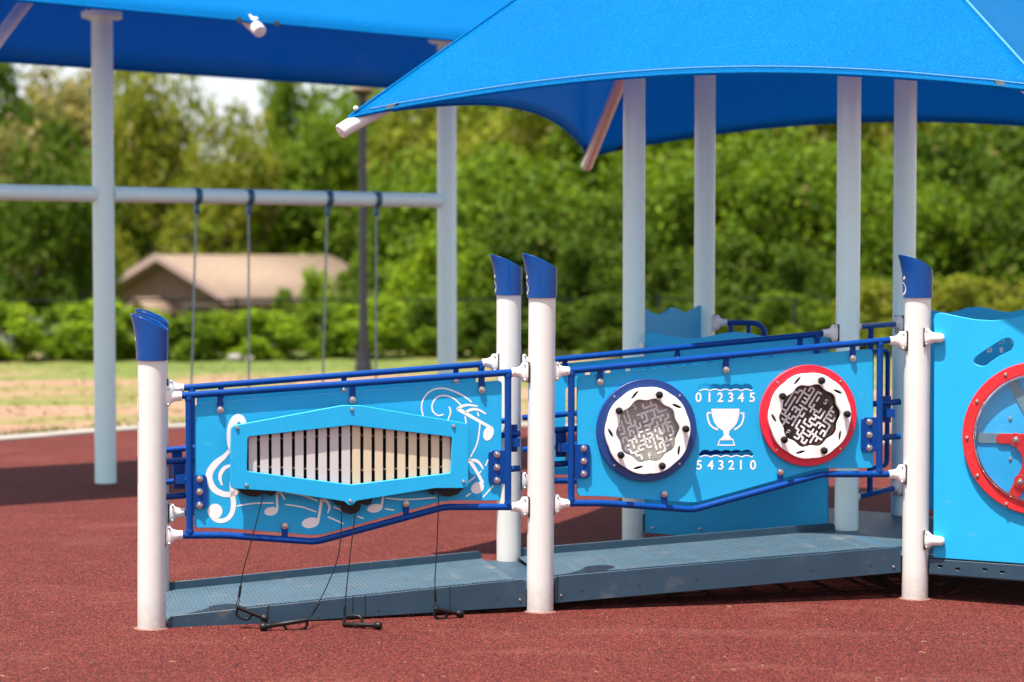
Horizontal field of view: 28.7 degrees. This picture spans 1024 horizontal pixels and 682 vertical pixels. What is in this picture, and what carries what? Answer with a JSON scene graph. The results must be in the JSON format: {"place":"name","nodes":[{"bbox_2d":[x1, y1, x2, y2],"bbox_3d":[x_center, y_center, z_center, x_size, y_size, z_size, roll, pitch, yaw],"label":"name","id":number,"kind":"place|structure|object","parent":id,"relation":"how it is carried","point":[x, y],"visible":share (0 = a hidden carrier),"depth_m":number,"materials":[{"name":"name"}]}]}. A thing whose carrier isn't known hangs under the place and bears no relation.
{"place":"outdoors","nodes":[
{"label":"outdoors","id":0,"kind":"place"},
{"bbox_2d":[245,356,253,361],"bbox_3d":[-4.322,0.295,32.896,0.161,0.102,0.123,0,2,0],"label":"boulder","id":1,"kind":"object","parent":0,"point":[251,358],"visible":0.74,"depth_m":32.86,"materials":[{"name":"stone"}]},
{"bbox_2d":[0,63,527,164],"label":"sky","id":2,"kind":"structure","parent":0,"point":[226,89],"materials":[{"name":"white"}]},
{"bbox_2d":[0,351,891,435],"bbox_3d":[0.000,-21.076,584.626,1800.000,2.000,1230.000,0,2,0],"label":"lawn","id":3,"kind":"structure","parent":0,"point":[71,408],"depth_m":27.95,"materials":[{"name":"green plant"}]},
{"bbox_2d":[0,299,65,361],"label":"shrub","id":4,"kind":"object","parent":3,"relation":"on","point":[16,322],"visible":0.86,"depth_m":32.77,"materials":[{"name":"green plant"}]},
{"bbox_2d":[0,111,66,336],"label":"tree","id":5,"kind":"object","parent":3,"relation":"on","point":[9,140],"visible":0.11,"depth_m":50.16,"materials":[{"name":"green plant"}]},
{"bbox_2d":[0,62,91,266],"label":"tree","id":6,"kind":"object","parent":3,"relation":"on","point":[20,108],"visible":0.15,"depth_m":64.56,"materials":[{"name":"green plant"}]},
{"bbox_2d":[6,297,92,360],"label":"shrub","id":7,"kind":"object","parent":3,"relation":"on","point":[47,319],"visible":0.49,"depth_m":33.46,"materials":[{"name":"green plant"}]},
{"bbox_2d":[0,133,117,350],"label":"tree","id":8,"kind":"object","parent":3,"relation":"on","point":[60,233],"visible":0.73,"depth_m":45.92,"materials":[{"name":"green plant"}]},
{"bbox_2d":[0,65,133,213],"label":"tree","id":9,"kind":"object","parent":3,"relation":"on","point":[76,100],"visible":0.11,"depth_m":73.15,"materials":[{"name":"green plant"}]},
{"bbox_2d":[0,316,134,350],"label":"board fence","id":10,"kind":"object","parent":3,"relation":"on","point":[4,338],"visible":0.04,"depth_m":36.52,"materials":[{"name":"brown wood"}]},
{"bbox_2d":[32,168,126,302],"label":"tree","id":11,"kind":"object","parent":3,"relation":"on","point":[86,286],"visible":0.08,"depth_m":48.63,"materials":[{"name":"green plant"}]},
{"bbox_2d":[49,297,135,361],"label":"shrub","id":12,"kind":"object","parent":3,"relation":"on","point":[83,331],"visible":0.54,"depth_m":32.93,"materials":[{"name":"green plant"}]},
{"bbox_2d":[58,68,200,213],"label":"tree","id":13,"kind":"object","parent":3,"relation":"on","point":[87,86],"depth_m":77.01,"materials":[{"name":"plant"}]},
{"bbox_2d":[115,305,182,358],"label":"shrub","id":14,"kind":"object","parent":3,"relation":"on","point":[128,320],"visible":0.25,"depth_m":33.84,"materials":[{"name":"green plant"}]},
{"bbox_2d":[78,156,231,261],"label":"tree","id":15,"kind":"object","parent":3,"relation":"on","point":[141,247],"visible":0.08,"depth_m":64.16,"materials":[{"name":"green plant"}]},
{"bbox_2d":[88,70,230,274],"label":"tree","id":16,"kind":"object","parent":3,"relation":"on","point":[148,158],"visible":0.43,"depth_m":62.81,"materials":[{"name":"green plant"}]},
{"bbox_2d":[134,310,225,361],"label":"shrub","id":17,"kind":"object","parent":3,"relation":"on","point":[182,353],"visible":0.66,"depth_m":33.13,"materials":[{"name":"green plant"}]},
{"bbox_2d":[172,308,243,357],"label":"shrub","id":18,"kind":"object","parent":3,"relation":"on","point":[225,330],"visible":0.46,"depth_m":33.76,"materials":[{"name":"green plant"}]},
{"bbox_2d":[153,93,289,254],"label":"tree","id":19,"kind":"object","parent":3,"relation":"on","point":[244,169],"visible":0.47,"depth_m":60.88,"materials":[{"name":"green plant"}]},
{"bbox_2d":[227,353,241,361],"bbox_3d":[-4.556,0.280,32.888,0.232,0.151,0.192,1,2,15],"label":"boulder","id":20,"kind":"object","parent":3,"relation":"on","point":[233,357],"visible":0.95,"depth_m":32.84,"materials":[{"name":"stone"}]},
{"bbox_2d":[153,165,327,254],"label":"tree","id":21,"kind":"object","parent":3,"relation":"on","point":[261,248],"visible":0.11,"depth_m":62.39,"materials":[{"name":"green plant"}]},
{"bbox_2d":[115,253,384,349],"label":"house","id":22,"kind":"structure","parent":3,"relation":"on","point":[155,276],"depth_m":57.55,"materials":[{"name":"beige"}]},
{"bbox_2d":[183,303,218,322],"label":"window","id":23,"kind":"structure","parent":22,"relation":"in","point":[206,307],"depth_m":56.49,"materials":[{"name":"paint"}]},
{"bbox_2d":[253,308,273,345],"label":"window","id":24,"kind":"structure","parent":22,"relation":"in","point":[260,309],"depth_m":56.44,"materials":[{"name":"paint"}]},
{"bbox_2d":[217,308,325,360],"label":"shrub","id":25,"kind":"object","parent":3,"relation":"on","point":[260,347],"visible":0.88,"depth_m":33.46,"materials":[{"name":"green plant"}]},
{"bbox_2d":[219,81,335,180],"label":"tree","id":26,"kind":"object","parent":3,"relation":"on","point":[281,99],"visible":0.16,"depth_m":67.64,"materials":[{"name":"green plant"}]},
{"bbox_2d":[261,284,297,350],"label":"shrub","id":27,"kind":"object","parent":3,"relation":"on","point":[287,294],"visible":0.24,"depth_m":38.99,"materials":[{"name":"green plant"}]},
{"bbox_2d":[255,101,370,263],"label":"tree","id":28,"kind":"object","parent":3,"relation":"on","point":[312,164],"visible":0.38,"depth_m":62.80,"materials":[{"name":"green plant"}]},
{"bbox_2d":[270,301,356,358],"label":"shrub","id":29,"kind":"object","parent":3,"relation":"on","point":[316,318],"visible":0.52,"depth_m":34.19,"materials":[{"name":"green plant"}]},
{"bbox_2d":[292,264,343,350],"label":"shrub","id":30,"kind":"object","parent":3,"relation":"on","point":[314,286],"visible":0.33,"depth_m":37.98,"materials":[{"name":"green plant"}]},
{"bbox_2d":[276,93,411,254],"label":"tree","id":31,"kind":"object","parent":3,"relation":"on","point":[371,127],"visible":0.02,"depth_m":64.27,"materials":[{"name":"green plant"}]},
{"bbox_2d":[333,248,374,349],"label":"shrub","id":32,"kind":"object","parent":3,"relation":"on","point":[345,284],"visible":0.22,"depth_m":39.85,"materials":[{"name":"green plant"}]},
{"bbox_2d":[349,86,375,370],"bbox_3d":[-2.223,-1.899,29.839,0.400,4.793,0.400,0,2,0],"label":"street lamp","id":33,"kind":"object","parent":3,"relation":"on","point":[363,360],"visible":0.59,"depth_m":29.81,"materials":[{"name":"grey metal"}]},
{"bbox_2d":[325,291,430,359],"bbox_3d":[-2.228,-0.111,33.859,1.898,1.457,1.839,0,2,0],"label":"shrub","id":34,"kind":"object","parent":3,"relation":"on","point":[387,320],"visible":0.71,"depth_m":33.64,"materials":[{"name":"green plant"}]},
{"bbox_2d":[299,84,468,350],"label":"tree","id":35,"kind":"object","parent":3,"relation":"on","point":[332,100],"visible":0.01,"depth_m":74.98,"materials":[{"name":"green plant"}]},
{"bbox_2d":[352,136,472,350],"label":"tree","id":36,"kind":"object","parent":3,"relation":"on","point":[384,226],"visible":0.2,"depth_m":47.25,"materials":[{"name":"green plant"}]},
{"bbox_2d":[386,218,475,350],"bbox_3d":[-1.489,-0.803,37.526,1.851,3.058,2.173,0,2,0],"label":"shrub","id":37,"kind":"object","parent":3,"relation":"on","point":[425,264],"visible":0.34,"depth_m":37.36,"materials":[{"name":"green plant"}]},
{"bbox_2d":[389,293,485,356],"bbox_3d":[-1.369,-0.189,34.742,2.197,1.301,1.592,1,3,28],"label":"shrub","id":38,"kind":"object","parent":3,"relation":"on","point":[423,334],"visible":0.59,"depth_m":34.63,"materials":[{"name":"green plant"}]},
{"bbox_2d":[436,236,495,350],"bbox_3d":[-0.659,-0.562,38.502,1.759,2.905,1.636,0,2,0],"label":"shrub","id":39,"kind":"object","parent":3,"relation":"on","point":[480,259],"visible":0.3,"depth_m":38.12,"materials":[{"name":"green plant"}]},
{"bbox_2d":[430,300,521,358],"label":"shrub","id":40,"kind":"object","parent":3,"relation":"on","point":[485,348],"visible":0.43,"depth_m":33.89,"materials":[{"name":"green plant"}]},
{"bbox_2d":[367,89,594,266],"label":"tree","id":41,"kind":"object","parent":3,"relation":"on","point":[495,135],"visible":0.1,"depth_m":61.50,"materials":[{"name":"green plant"}]},
{"bbox_2d":[370,139,595,345],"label":"tree","id":42,"kind":"object","parent":3,"relation":"on","point":[476,209],"visible":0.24,"depth_m":45.19,"materials":[{"name":"green plant"}]},
{"bbox_2d":[0,295,1023,356],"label":"chain link fence","id":43,"kind":"object","parent":3,"relation":"on","point":[659,298],"visible":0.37,"depth_m":34.33,"materials":[{"name":"metal"}]},
{"bbox_2d":[417,106,615,345],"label":"tree","id":44,"kind":"object","parent":3,"relation":"on","point":[489,108],"visible":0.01,"depth_m":67.32,"materials":[{"name":"green plant"}]},
{"bbox_2d":[521,302,590,355],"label":"shrub","id":45,"kind":"object","parent":3,"relation":"on","point":[562,323],"visible":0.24,"depth_m":34.65,"materials":[{"name":"green plant"}]},
{"bbox_2d":[467,188,684,347],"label":"tree","id":46,"kind":"object","parent":3,"relation":"on","point":[537,241],"visible":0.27,"depth_m":42.01,"materials":[{"name":"green plant"}]},
{"bbox_2d":[553,229,622,350],"bbox_3d":[1.496,-0.694,39.981,2.935,3.093,2.127,2,3,34],"label":"shrub","id":47,"kind":"object","parent":3,"relation":"on","point":[583,277],"visible":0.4,"depth_m":39.92,"materials":[{"name":"green plant"}]},
{"bbox_2d":[559,292,659,357],"bbox_3d":[1.741,-0.180,34.442,2.178,1.310,1.578,1,3,27],"label":"shrub","id":48,"kind":"object","parent":3,"relation":"on","point":[604,313],"visible":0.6,"depth_m":34.45,"materials":[{"name":"green plant"}]},
{"bbox_2d":[532,116,748,231],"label":"tree","id":49,"kind":"object","parent":3,"relation":"on","point":[570,160],"visible":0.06,"depth_m":61.66,"materials":[{"name":"green plant"}]},
{"bbox_2d":[574,145,727,237],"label":"tree","id":50,"kind":"object","parent":3,"relation":"on","point":[659,167],"visible":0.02,"depth_m":46.91,"materials":[{"name":"green plant"}]},
{"bbox_2d":[616,244,693,341],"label":"shrub","id":51,"kind":"object","parent":3,"relation":"on","point":[655,282],"visible":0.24,"depth_m":40.51,"materials":[{"name":"green plant"}]},
{"bbox_2d":[649,291,693,313],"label":"shrub","id":52,"kind":"object","parent":3,"relation":"on","point":[672,303],"visible":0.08,"depth_m":35.47,"materials":[{"name":"green plant"}]},
{"bbox_2d":[678,294,748,334],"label":"shrub","id":53,"kind":"object","parent":3,"relation":"on","point":[725,307],"visible":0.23,"depth_m":34.35,"materials":[{"name":"green plant"}]},
{"bbox_2d":[673,223,789,335],"bbox_3d":[4.482,-0.610,39.992,2.634,3.523,2.470,0,2,0],"label":"shrub","id":54,"kind":"object","parent":3,"relation":"on","point":[740,255],"visible":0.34,"depth_m":39.46,"materials":[{"name":"green plant"}]},
{"bbox_2d":[645,134,831,323],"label":"tree","id":55,"kind":"object","parent":3,"relation":"on","point":[671,212],"visible":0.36,"depth_m":42.86,"materials":[{"name":"green plant"}]},
{"bbox_2d":[653,122,892,234],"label":"tree","id":56,"kind":"object","parent":3,"relation":"on","point":[718,138],"visible":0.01,"depth_m":59.59,"materials":[{"name":"green plant"}]},
{"bbox_2d":[739,290,835,335],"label":"shrub","id":57,"kind":"object","parent":3,"relation":"on","point":[778,307],"visible":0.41,"depth_m":35.57,"materials":[{"name":"green plant"}]},
{"bbox_2d":[684,125,892,350],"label":"tree","id":58,"kind":"object","parent":3,"relation":"on","point":[804,160],"visible":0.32,"depth_m":43.61,"materials":[{"name":"green plant"}]},
{"bbox_2d":[751,241,862,350],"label":"shrub","id":59,"kind":"object","parent":3,"relation":"on","point":[792,274],"visible":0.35,"depth_m":40.44,"materials":[{"name":"green plant"}]},
{"bbox_2d":[719,122,992,193],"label":"tree","id":60,"kind":"object","parent":3,"relation":"on","point":[878,132],"visible":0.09,"depth_m":57.46,"materials":[{"name":"green plant"}]},
{"bbox_2d":[821,275,892,356],"bbox_3d":[6.208,-0.309,34.975,1.623,1.686,2.012,0,2,0],"label":"shrub","id":61,"kind":"object","parent":3,"relation":"on","point":[873,289],"visible":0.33,"depth_m":35.06,"materials":[{"name":"green plant"}]},
{"bbox_2d":[787,150,983,348],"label":"tree","id":62,"kind":"object","parent":3,"relation":"on","point":[938,219],"visible":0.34,"depth_m":42.57,"materials":[{"name":"green plant"}]},
{"bbox_2d":[864,277,951,321],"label":"shrub","id":63,"kind":"object","parent":3,"relation":"on","point":[938,287],"visible":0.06,"depth_m":35.56,"materials":[{"name":"green plant"}]},
{"bbox_2d":[879,122,998,178],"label":"tree","id":64,"kind":"object","parent":3,"relation":"on","point":[881,123],"visible":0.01,"depth_m":59.31,"materials":[{"name":"green plant"}]},
{"bbox_2d":[867,122,1022,299],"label":"tree","id":65,"kind":"object","parent":3,"relation":"on","point":[948,169],"visible":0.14,"depth_m":45.45,"materials":[{"name":"green plant"}]},
{"bbox_2d":[916,165,1023,310],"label":"tree","id":66,"kind":"object","parent":3,"relation":"on","point":[1001,240],"visible":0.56,"depth_m":42.24,"materials":[{"name":"green plant"}]},
{"bbox_2d":[936,272,1023,312],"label":"shrub","id":67,"kind":"object","parent":3,"relation":"on","point":[961,291],"visible":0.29,"depth_m":35.26,"materials":[{"name":"green plant"}]},
{"bbox_2d":[957,124,1023,201],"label":"tree","id":68,"kind":"object","parent":3,"relation":"on","point":[1007,139],"visible":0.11,"depth_m":54.35,"materials":[{"name":"green plant"}]},
{"bbox_2d":[990,279,1023,311],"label":"shrub","id":69,"kind":"object","parent":3,"relation":"on","point":[1020,287],"visible":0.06,"depth_m":36.71,"materials":[{"name":"green plant"}]},
{"bbox_2d":[0,427,1023,681],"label":"rubber ground","id":70,"kind":"structure","parent":0,"point":[68,567],"depth_m":9.19,"materials":[{"name":"red rubber"}]},
{"bbox_2d":[130,313,168,630],"bbox_3d":[-1.624,0.611,8.991,0.157,1.471,0.156,-2,3,-43],"label":"ramp post","id":71,"kind":"object","parent":70,"relation":"on","point":[151,340],"visible":0.98,"depth_m":8.94,"materials":[{"name":"white metal"}]},
{"bbox_2d":[165,362,529,546],"bbox_3d":[-0.752,0.519,9.210,1.702,0.828,0.163,-1,2,-14],"label":"music panel","id":72,"kind":"object","parent":71,"relation":"attached to","point":[314,464],"visible":1,"depth_m":9.17,"materials":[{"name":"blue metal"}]},
{"bbox_2d":[235,492,268,621],"bbox_3d":[-1.157,0.973,8.999,0.152,0.588,0.102,-2,3,-37],"label":"mallet","id":73,"kind":"object","parent":72,"relation":"hanging from","point":[264,617],"visible":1,"depth_m":9.00,"materials":[{"name":"black plastic"}]},
{"bbox_2d":[259,512,341,630],"bbox_3d":[-0.932,1.046,9.014,0.419,0.518,0.108,-1,3,-31],"label":"mallet","id":74,"kind":"object","parent":72,"relation":"hanging from","point":[266,626],"visible":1,"depth_m":8.97,"materials":[{"name":"black plastic"}]},
{"bbox_2d":[433,492,463,618],"bbox_3d":[-0.299,0.994,9.263,0.152,0.593,0.058,-1,3,-21],"label":"mallet","id":75,"kind":"object","parent":72,"relation":"hanging from","point":[459,613],"visible":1,"depth_m":9.24,"materials":[{"name":"black plastic"}]},
{"bbox_2d":[134,308,168,591],"bbox_3d":[-1.779,0.573,9.922,0.176,1.470,0.153,0,2,0],"label":"ramp post","id":76,"kind":"object","parent":70,"relation":"on","point":[160,319],"visible":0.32,"depth_m":9.90,"materials":[{"name":"white metal"}]},
{"bbox_2d":[0,9,456,483],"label":"swing set","id":77,"kind":"object","parent":70,"relation":"on","point":[102,194],"visible":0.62,"depth_m":14.83,"materials":[{"name":"paint"}]},
{"bbox_2d":[190,187,254,386],"bbox_3d":[-2.239,-0.289,15.378,0.527,1.773,0.160,-2,3,-33],"label":"swing","id":78,"kind":"object","parent":77,"relation":"hanging from","point":[199,199],"visible":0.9,"depth_m":15.26,"materials":[{"name":"grey metal"}]},
{"bbox_2d":[0,0,510,88],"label":"shade canopy","id":79,"kind":"object","parent":77,"relation":"attached to","point":[383,44],"visible":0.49,"depth_m":15.67,"materials":[{"name":"blue fabric"}]},
{"bbox_2d":[322,190,382,381],"bbox_3d":[-1.294,-0.314,16.000,0.527,1.773,0.160,-2,3,-33],"label":"swing","id":80,"kind":"object","parent":77,"relation":"hanging from","point":[327,213],"visible":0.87,"depth_m":15.88,"materials":[{"name":"grey metal"}]},
{"bbox_2d":[166,551,526,627],"bbox_3d":[-0.769,1.193,9.706,1.847,0.164,0.950,-1,2,-14],"label":"ramp section","id":81,"kind":"object","parent":70,"relation":"on","point":[503,585],"visible":0.95,"depth_m":9.61,"materials":[{"name":"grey blue-grey coated metal"}]},
{"bbox_2d":[342,514,381,628],"bbox_3d":[-0.700,1.046,9.041,0.127,0.494,0.256,-2,3,-34],"label":"mallet","id":82,"kind":"object","parent":70,"relation":"on","point":[376,625],"visible":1,"depth_m":9.03,"materials":[{"name":"black plastic"}]},
{"bbox_2d":[0,422,890,444],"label":"kerb","id":83,"kind":"structure","parent":70,"relation":"on","point":[68,433],"depth_m":18.93,"materials":[{"name":"concrete"}]},
{"bbox_2d":[490,254,521,562],"bbox_3d":[-0.027,0.421,10.337,0.176,1.739,0.154,0,2,0],"label":"ramp post","id":84,"kind":"object","parent":70,"relation":"on","point":[508,282],"visible":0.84,"depth_m":10.28,"materials":[{"name":"white metal"}]},
{"bbox_2d":[166,353,504,522],"bbox_3d":[-0.884,0.492,10.098,1.725,0.838,0.119,-1,2,-14],"label":"guard panel","id":85,"kind":"object","parent":84,"relation":"attached to","point":[491,363],"visible":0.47,"depth_m":10.08,"materials":[{"name":"blue metal"}]},
{"bbox_2d":[521,324,838,490],"bbox_3d":[0.892,0.346,10.481,1.729,0.856,0.119,0,2,-11],"label":"guard panel","id":86,"kind":"object","parent":84,"relation":"attached to","point":[561,383],"visible":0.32,"depth_m":10.48,"materials":[{"name":"blue metal"}]},
{"bbox_2d":[521,253,556,613],"bbox_3d":[0.130,0.457,9.416,0.158,1.743,0.155,-2,3,-41],"label":"ramp post","id":87,"kind":"object","parent":70,"relation":"on","point":[541,282],"visible":0.98,"depth_m":9.37,"materials":[{"name":"white metal"}]},
{"bbox_2d":[622,78,645,539],"bbox_3d":[0.691,-0.468,11.331,0.139,3.435,0.139,0,2,0],"label":"shade post","id":88,"kind":"object","parent":70,"relation":"on","point":[634,101],"visible":0.5,"depth_m":11.28,"materials":[{"name":"grey metal"}]},
{"bbox_2d":[336,0,1023,170],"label":"shade canopy","id":89,"kind":"object","parent":88,"relation":"attached to","point":[568,66],"visible":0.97,"depth_m":10.50,"materials":[{"name":"blue fabric"}]},
{"bbox_2d":[640,332,829,534],"bbox_3d":[1.207,0.523,11.043,1.145,1.153,0.040,1,3,31],"label":"wave panel","id":90,"kind":"object","parent":88,"relation":"attached to","point":[805,503],"visible":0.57,"depth_m":11.01,"materials":[{"name":"blue plastic"}]},
{"bbox_2d":[694,75,715,337],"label":"shade post","id":91,"kind":"object","parent":70,"relation":"on","point":[704,186],"visible":0.52,"depth_m":12.03,"materials":[{"name":"grey metal"}]},
{"bbox_2d":[644,306,715,510],"bbox_3d":[0.979,0.424,11.768,0.087,1.278,0.835,1,3,32],"label":"wave panel","id":92,"kind":"object","parent":91,"relation":"attached to","point":[674,322],"visible":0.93,"depth_m":11.78,"materials":[{"name":"blue plastic"}]},
{"bbox_2d":[713,315,767,335],"bbox_3d":[1.386,0.397,12.076,0.342,1.112,0.058,1,2,14],"label":"climber handrail","id":93,"kind":"object","parent":91,"relation":"attached to","point":[720,322],"visible":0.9,"depth_m":12.04,"materials":[{"name":"blue metal"}]},
{"bbox_2d":[519,523,902,602],"bbox_3d":[1.006,1.104,10.101,1.827,0.218,0.977,0,2,-11],"label":"ramp section","id":94,"kind":"object","parent":70,"relation":"on","point":[576,580],"visible":0.94,"depth_m":9.78,"materials":[{"name":"grey blue-grey coated metal"}]},
{"bbox_2d":[643,508,894,530],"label":"deck","id":95,"kind":"structure","parent":70,"relation":"on","point":[865,517],"depth_m":11.29,"materials":[{"name":"metal"}]},
{"bbox_2d":[834,76,861,544],"bbox_3d":[1.791,-0.441,10.658,0.139,3.435,0.139,0,2,0],"label":"shade post","id":96,"kind":"object","parent":70,"relation":"on","point":[848,224],"visible":0.5,"depth_m":10.60,"materials":[{"name":"grey metal"}]},
{"bbox_2d":[891,79,916,536],"bbox_3d":[2.213,-0.466,11.282,0.139,3.435,0.139,0,2,0],"label":"shade post","id":97,"kind":"object","parent":70,"relation":"on","point":[904,167],"visible":0.42,"depth_m":11.22,"materials":[{"name":"grey metal"}]},
{"bbox_2d":[859,315,903,499],"bbox_3d":[2.002,0.375,11.004,0.058,1.018,0.638,2,3,34],"label":"barrier rail","id":98,"kind":"object","parent":97,"relation":"attached to","point":[895,488],"visible":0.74,"depth_m":11.11,"materials":[{"name":"blue metal"}]},
{"bbox_2d":[929,307,1023,509],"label":"play panel","id":99,"kind":"object","parent":97,"relation":"attached to","point":[993,352],"visible":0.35,"depth_m":11.12,"materials":[{"name":"blue plastic"}]},
{"bbox_2d":[898,255,932,600],"bbox_3d":[1.966,0.446,9.773,0.175,1.735,0.158,0,2,0],"label":"ramp post","id":100,"kind":"object","parent":70,"relation":"on","point":[917,279],"visible":0.99,"depth_m":9.72,"materials":[{"name":"white metal"}]},
{"bbox_2d":[554,331,907,514],"bbox_3d":[1.056,0.388,9.597,1.767,0.863,0.172,0,2,-11],"label":"maze panel","id":101,"kind":"object","parent":100,"relation":"attached to","point":[662,434],"visible":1,"depth_m":9.59,"materials":[{"name":"blue plastic"}]},
{"bbox_2d":[923,313,1023,563],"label":"steering panel","id":102,"kind":"object","parent":100,"relation":"attached to","point":[978,462],"visible":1,"depth_m":9.62,"materials":[{"name":"plastic"}]},
{"bbox_2d":[851,516,1023,581],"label":"entry deck","id":103,"kind":"structure","parent":70,"relation":"on","point":[887,528],"depth_m":10.55,"materials":[{"name":"grey metal"}]},
{"bbox_2d":[929,559,1023,579],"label":"deck skirt","id":104,"kind":"object","parent":103,"relation":"attached to","point":[975,569],"visible":1,"depth_m":9.65,"materials":[{"name":"grey metal"}]}
]}

